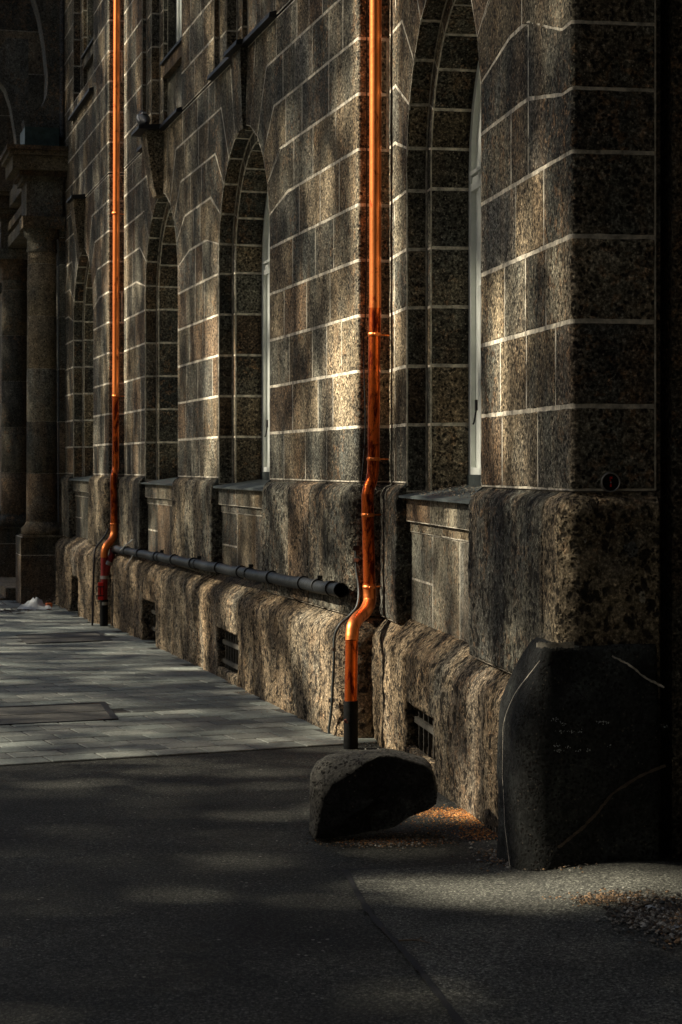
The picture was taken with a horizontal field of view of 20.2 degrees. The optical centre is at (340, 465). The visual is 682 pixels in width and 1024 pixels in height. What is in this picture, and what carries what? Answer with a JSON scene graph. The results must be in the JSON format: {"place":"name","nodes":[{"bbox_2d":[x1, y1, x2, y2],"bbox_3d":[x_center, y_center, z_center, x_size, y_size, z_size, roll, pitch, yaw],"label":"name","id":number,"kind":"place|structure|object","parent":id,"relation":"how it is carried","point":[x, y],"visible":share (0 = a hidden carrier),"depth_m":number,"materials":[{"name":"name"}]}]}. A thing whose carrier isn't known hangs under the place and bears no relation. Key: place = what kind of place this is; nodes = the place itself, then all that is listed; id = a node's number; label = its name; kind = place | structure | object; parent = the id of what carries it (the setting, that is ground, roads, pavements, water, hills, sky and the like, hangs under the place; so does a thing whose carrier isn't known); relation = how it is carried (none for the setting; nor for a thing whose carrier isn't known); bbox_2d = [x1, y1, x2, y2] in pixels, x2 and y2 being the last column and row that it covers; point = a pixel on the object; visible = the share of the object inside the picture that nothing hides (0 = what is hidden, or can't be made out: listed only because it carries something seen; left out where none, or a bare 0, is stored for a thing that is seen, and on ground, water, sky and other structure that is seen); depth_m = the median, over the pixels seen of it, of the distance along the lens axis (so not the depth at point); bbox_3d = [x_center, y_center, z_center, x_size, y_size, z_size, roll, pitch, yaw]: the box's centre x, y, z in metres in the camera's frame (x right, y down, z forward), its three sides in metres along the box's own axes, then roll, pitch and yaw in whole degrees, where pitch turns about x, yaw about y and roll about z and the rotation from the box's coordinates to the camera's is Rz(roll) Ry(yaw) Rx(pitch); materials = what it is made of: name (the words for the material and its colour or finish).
{"place":"outdoors","nodes":[
{"label":"outdoors","id":0,"kind":"place"},
{"bbox_2d":[0,600,376,765],"bbox_3d":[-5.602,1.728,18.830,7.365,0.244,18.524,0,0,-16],"label":"pavement","id":1,"kind":"structure","parent":0,"point":[106,662],"depth_m":13.22,"materials":[{"name":"grey stone"}]},
{"bbox_2d":[16,597,51,609],"bbox_3d":[-3.728,1.680,23.378,0.460,0.149,0.160,0,0,0],"label":"plastic bag","id":2,"kind":"object","parent":1,"relation":"on","point":[36,603],"visible":1,"depth_m":23.36,"materials":[{"name":"white plastic"}]},
{"bbox_2d":[0,702,117,725],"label":"access cover","id":3,"kind":"object","parent":1,"relation":"in","point":[53,713],"visible":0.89,"depth_m":12.52,"materials":[{"name":"black metal"}]},
{"bbox_2d":[17,631,111,643],"bbox_3d":[-2.730,1.697,18.835,0.844,0.048,1.422,0,0,-14],"label":"access cover","id":4,"kind":"object","parent":1,"relation":"on","point":[72,637],"visible":0.83,"depth_m":18.76,"materials":[{"name":"black metal"}]},
{"bbox_2d":[0,616,497,1023],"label":"ground","id":5,"kind":"structure","parent":0,"point":[181,889],"depth_m":7.08,"materials":[{"name":"grey asphalt"}]},
{"bbox_2d":[0,589,58,613],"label":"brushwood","id":6,"kind":"object","parent":5,"relation":"on","point":[11,610],"visible":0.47,"depth_m":24.07,"materials":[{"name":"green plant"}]},
{"bbox_2d":[0,0,681,857],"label":"stone building","id":7,"kind":"structure","parent":5,"relation":"on","point":[530,364],"depth_m":11.53,"materials":[{"name":"brown stone"}]},
{"bbox_2d":[91,528,108,625],"bbox_3d":[-2.589,1.084,20.722,0.056,1.255,0.488,0,0,17],"label":"wall cable","id":8,"kind":"object","parent":7,"relation":"attached to","point":[96,546],"depth_m":20.54,"materials":[{"name":"black metal"}]},
{"bbox_2d":[97,0,123,625],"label":"copper downpipe","id":9,"kind":"object","parent":7,"relation":"attached to","point":[106,562],"visible":0.96,"depth_m":20.66,"materials":[{"name":"orange metal"}]},
{"bbox_2d":[136,110,149,123],"bbox_3d":[-1.891,-3.326,18.325,0.138,0.185,0.284,0,0,0],"label":"pigeon","id":10,"kind":"object","parent":7,"relation":"on","point":[143,117],"visible":0.87,"depth_m":18.27,"materials":[{"name":"grey"}]},
{"bbox_2d":[176,0,202,42],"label":"window","id":11,"kind":"structure","parent":7,"relation":"in","point":[178,2],"depth_m":18.96,"materials":[{"name":"white paint"}]},
{"bbox_2d":[110,539,348,597],"bbox_3d":[-1.222,0.872,15.987,0.107,0.376,9.444,0,0,-15],"label":"rigid metal pipe","id":12,"kind":"object","parent":7,"relation":"attached to","point":[320,586],"visible":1,"depth_m":13.91,"materials":[{"name":"black metal"}]},
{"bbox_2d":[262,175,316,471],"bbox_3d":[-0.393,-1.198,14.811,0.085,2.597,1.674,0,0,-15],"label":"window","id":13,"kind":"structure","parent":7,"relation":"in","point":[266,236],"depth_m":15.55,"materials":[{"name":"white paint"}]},
{"bbox_2d":[327,550,359,733],"bbox_3d":[0.017,1.046,11.402,0.198,1.120,0.160,0,0,0],"label":"wall cable","id":14,"kind":"object","parent":7,"relation":"attached to","point":[331,699],"depth_m":11.38,"materials":[{"name":"metal"}]},
{"bbox_2d":[353,0,367,549],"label":"wire","id":15,"kind":"object","parent":7,"relation":"attached to","point":[355,547],"visible":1,"depth_m":11.50,"materials":[{"name":"black metal"}]},
{"bbox_2d":[344,0,389,749],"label":"copper downpipe","id":16,"kind":"object","parent":7,"relation":"attached to","point":[360,615],"visible":0.98,"depth_m":11.35,"materials":[{"name":"orange metal"}]},
{"bbox_2d":[413,484,477,497],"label":"sill crumbs","id":17,"kind":"object","parent":7,"relation":"on","point":[459,488],"visible":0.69,"depth_m":10.24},
{"bbox_2d":[469,60,480,474],"bbox_3d":[0.889,-1.198,10.042,0.085,2.597,1.674,0,0,-9],"label":"window","id":18,"kind":"structure","parent":7,"relation":"in","point":[475,127],"depth_m":10.80,"materials":[{"name":"white paint"}]},
{"bbox_2d":[600,472,619,491],"bbox_3d":[1.056,0.065,7.521,0.080,0.080,0.028,0,0,-9],"label":"bell button","id":19,"kind":"object","parent":7,"relation":"attached to","point":[609,481],"visible":1,"depth_m":7.51,"materials":[{"name":"metal"}]},
{"bbox_2d":[309,748,437,838],"bbox_3d":[0.140,1.411,8.314,0.555,0.351,0.373,0,0,0],"label":"boulder","id":20,"kind":"object","parent":5,"relation":"on","point":[357,792],"visible":1,"depth_m":8.17,"materials":[{"name":"stone"}]},
{"bbox_2d":[314,805,497,846],"bbox_3d":[0.457,1.589,8.511,0.809,0.033,1.218,0,0,23],"label":"orange grit","id":21,"kind":"object","parent":5,"relation":"on","point":[463,813],"visible":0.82,"depth_m":8.56,"materials":[{"name":"orange gravel"}]},
{"bbox_2d":[238,692,597,872],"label":"loose gravel","id":22,"kind":"structure","parent":5,"relation":"on","point":[489,854],"depth_m":8.09,"materials":[{"name":"brown gravel"}]},
{"bbox_2d":[350,852,681,1023],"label":"concrete apron","id":23,"kind":"object","parent":5,"relation":"on","point":[504,947],"visible":0.9,"depth_m":6.32,"materials":[{"name":"grey concrete"}]},
{"bbox_2d":[398,937,429,942],"bbox_3d":[0.246,1.571,6.350,0.111,0.015,0.024,0,0,18],"label":"twig","id":24,"kind":"object","parent":23,"relation":"on","point":[413,940],"visible":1,"depth_m":6.35,"materials":[{"name":"brown wood"}]},
{"bbox_2d":[342,859,500,1023],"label":"tar joint","id":25,"kind":"object","parent":23,"relation":"on","point":[454,1015],"visible":0.99,"depth_m":6.28,"materials":[{"name":"black asphalt"}]},
{"bbox_2d":[496,637,667,870],"bbox_3d":[0.930,1.215,7.686,0.590,1.071,0.623,0,0,-9],"label":"guard stone","id":26,"kind":"object","parent":23,"relation":"on","point":[579,767],"visible":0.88,"depth_m":7.41,"materials":[{"name":"stone"}]},
{"bbox_2d":[538,887,681,953],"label":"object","id":27,"kind":"structure","parent":0,"point":[666,920],"depth_m":6.57,"materials":[{"name":"gravel"}]},
{"bbox_2d":[634,900,651,908],"bbox_3d":[1.051,1.524,6.649,0.100,0.021,0.018,0,0,-42],"label":"twig","id":28,"kind":"object","parent":27,"relation":"on","point":[644,904],"visible":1,"depth_m":6.64,"materials":[{"name":"brown wood"}]}
]}

